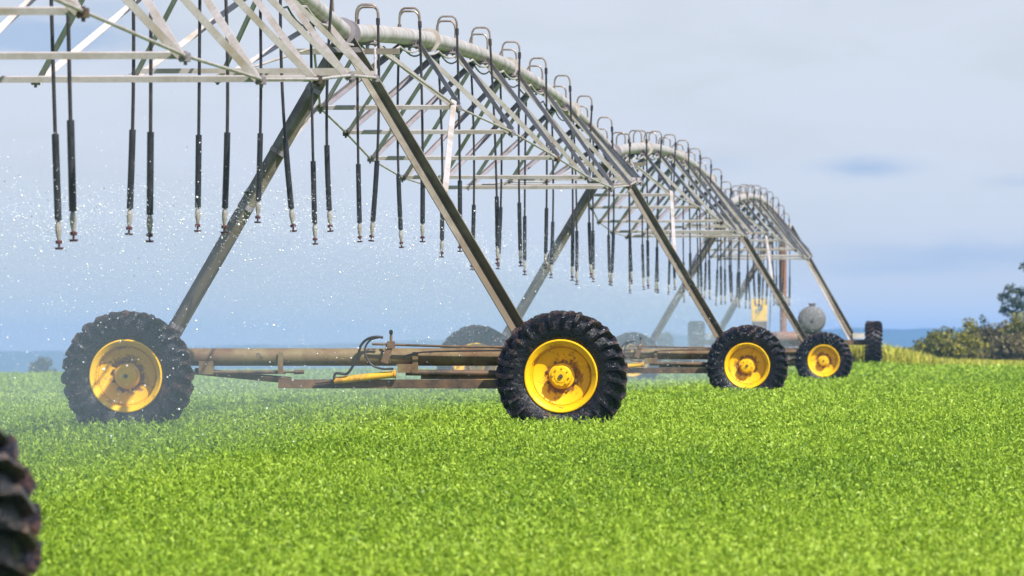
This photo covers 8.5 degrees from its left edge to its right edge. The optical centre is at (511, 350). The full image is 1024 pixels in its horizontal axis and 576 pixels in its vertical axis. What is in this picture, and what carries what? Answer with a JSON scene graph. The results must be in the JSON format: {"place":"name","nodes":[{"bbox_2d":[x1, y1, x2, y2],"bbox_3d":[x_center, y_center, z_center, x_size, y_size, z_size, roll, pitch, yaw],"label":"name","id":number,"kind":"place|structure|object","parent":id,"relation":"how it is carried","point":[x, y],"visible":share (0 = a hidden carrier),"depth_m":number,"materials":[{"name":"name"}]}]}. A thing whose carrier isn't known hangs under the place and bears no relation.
{"place":"outdoors","nodes":[
{"label":"outdoors","id":0,"kind":"place"},
{"bbox_2d":[0,328,1017,372],"bbox_3d":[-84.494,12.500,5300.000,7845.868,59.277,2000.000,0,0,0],"label":"hills","id":1,"kind":"structure","parent":0,"point":[902,338],"depth_m":5063.26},
{"bbox_2d":[0,0,1023,351],"label":"sky","id":2,"kind":"structure","parent":0,"point":[889,134],"materials":[{"name":"blue"}]},
{"bbox_2d":[38,439,1022,575],"bbox_3d":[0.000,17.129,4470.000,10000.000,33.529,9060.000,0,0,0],"label":"ground","id":3,"kind":"structure","parent":0,"point":[481,545],"depth_m":41.85,"materials":[{"name":"green plant"}]},
{"bbox_2d":[0,429,42,575],"bbox_3d":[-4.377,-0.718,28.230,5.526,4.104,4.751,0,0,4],"label":"tire","id":4,"kind":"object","parent":3,"relation":"on","point":[21,544],"depth_m":25.78,"materials":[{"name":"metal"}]},
{"bbox_2d":[0,0,378,249],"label":"irrigation span","id":5,"kind":"object","parent":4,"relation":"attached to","point":[337,31],"visible":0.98,"depth_m":52.57,"materials":[{"name":"metal"}]},
{"bbox_2d":[28,356,58,372],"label":"tree","id":6,"kind":"object","parent":3,"relation":"on","point":[40,364],"visible":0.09,"depth_m":519.68,"materials":[{"name":"grey plant"}]},
{"bbox_2d":[61,25,627,430],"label":"drive tower","id":7,"kind":"structure","parent":3,"relation":"on","point":[563,363],"depth_m":67.01,"materials":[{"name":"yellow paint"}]},
{"bbox_2d":[313,3,643,285],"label":"irrigation span","id":8,"kind":"object","parent":7,"relation":"attached to","point":[499,67],"visible":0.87,"depth_m":82.51,"materials":[{"name":"metal"}]},
{"bbox_2d":[0,91,867,477],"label":"water spray","id":9,"kind":"object","parent":3,"relation":"on","point":[508,269],"visible":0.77,"depth_m":75.70,"materials":[{"name":"white"}]},
{"bbox_2d":[0,360,1023,575],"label":"crop plants","id":10,"kind":"object","parent":3,"relation":"on","point":[517,494],"visible":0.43,"depth_m":47.05,"materials":[{"name":"green plant"}]},
{"bbox_2d":[436,150,787,391],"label":"drive tower","id":11,"kind":"structure","parent":3,"relation":"on","point":[762,360],"depth_m":107.89,"materials":[{"name":"metal"}]},
{"bbox_2d":[587,130,754,305],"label":"irrigation span","id":12,"kind":"object","parent":11,"relation":"attached to","point":[646,150],"visible":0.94,"depth_m":127.34,"materials":[{"name":"metal"}]},
{"bbox_2d":[656,331,674,361],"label":"tree","id":13,"kind":"object","parent":3,"relation":"on","point":[667,338],"visible":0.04,"depth_m":519.73,"materials":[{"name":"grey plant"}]},
{"bbox_2d":[616,210,852,380],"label":"drive tower","id":14,"kind":"structure","parent":3,"relation":"on","point":[816,359],"depth_m":152.75,"materials":[{"name":"metal"}]},
{"bbox_2d":[703,184,811,308],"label":"irrigation span","id":15,"kind":"object","parent":14,"relation":"attached to","point":[746,199],"visible":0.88,"depth_m":170.39,"materials":[{"name":"metal"}]},
{"bbox_2d":[687,223,882,365],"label":"pivot station","id":16,"kind":"object","parent":3,"relation":"on","point":[873,339],"visible":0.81,"depth_m":194.93,"materials":[{"name":"yellow paint"}]},
{"bbox_2d":[798,303,825,336],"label":"tank","id":17,"kind":"object","parent":3,"relation":"on","point":[808,318],"visible":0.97,"depth_m":194.94,"materials":[{"name":"grey paint"}]},
{"bbox_2d":[663,340,1023,365],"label":"tall grass","id":18,"kind":"structure","parent":3,"relation":"on","point":[894,354],"depth_m":196.36,"materials":[{"name":"green plant"}]},
{"bbox_2d":[890,346,916,352],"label":"shrub","id":19,"kind":"object","parent":3,"relation":"on","point":[910,348],"visible":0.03,"depth_m":206.81,"materials":[{"name":"green plant"}]},
{"bbox_2d":[911,328,943,355],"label":"shrub","id":20,"kind":"object","parent":3,"relation":"on","point":[919,347],"visible":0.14,"depth_m":261.85,"materials":[{"name":"green plant"}]},
{"bbox_2d":[939,325,965,341],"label":"shrub","id":21,"kind":"object","parent":3,"relation":"on","point":[950,336],"visible":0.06,"depth_m":267.89,"materials":[{"name":"green plant"}]},
{"bbox_2d":[926,330,991,359],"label":"shrub","id":22,"kind":"object","parent":3,"relation":"on","point":[964,348],"visible":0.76,"depth_m":257.67,"materials":[{"name":"green plant"}]},
{"bbox_2d":[953,317,980,343],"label":"shrub","id":23,"kind":"object","parent":3,"relation":"on","point":[969,324],"visible":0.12,"depth_m":269.84,"materials":[{"name":"green plant"}]},
{"bbox_2d":[974,314,988,331],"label":"shrub","id":24,"kind":"object","parent":3,"relation":"on","point":[984,319],"visible":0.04,"depth_m":275.96,"materials":[{"name":"green plant"}]},
{"bbox_2d":[970,323,1009,359],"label":"shrub","id":25,"kind":"object","parent":3,"relation":"on","point":[991,334],"visible":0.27,"depth_m":265.95,"materials":[{"name":"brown plant"}]},
{"bbox_2d":[976,332,1023,360],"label":"shrub","id":26,"kind":"object","parent":3,"relation":"on","point":[1011,347],"visible":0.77,"depth_m":255.33,"materials":[{"name":"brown plant"}]},
{"bbox_2d":[996,319,1012,334],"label":"shrub","id":27,"kind":"object","parent":3,"relation":"on","point":[1005,325],"visible":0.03,"depth_m":271.90,"materials":[{"name":"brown plant"}]},
{"bbox_2d":[997,262,1023,317],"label":"gum tree","id":28,"kind":"object","parent":3,"relation":"on","point":[1016,303],"visible":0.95,"depth_m":299.77,"materials":[{"name":"green plant"}]},
{"bbox_2d":[998,310,1023,335],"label":"shrub","id":29,"kind":"object","parent":3,"relation":"on","point":[1018,322],"visible":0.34,"depth_m":263.66,"materials":[{"name":"green plant"}]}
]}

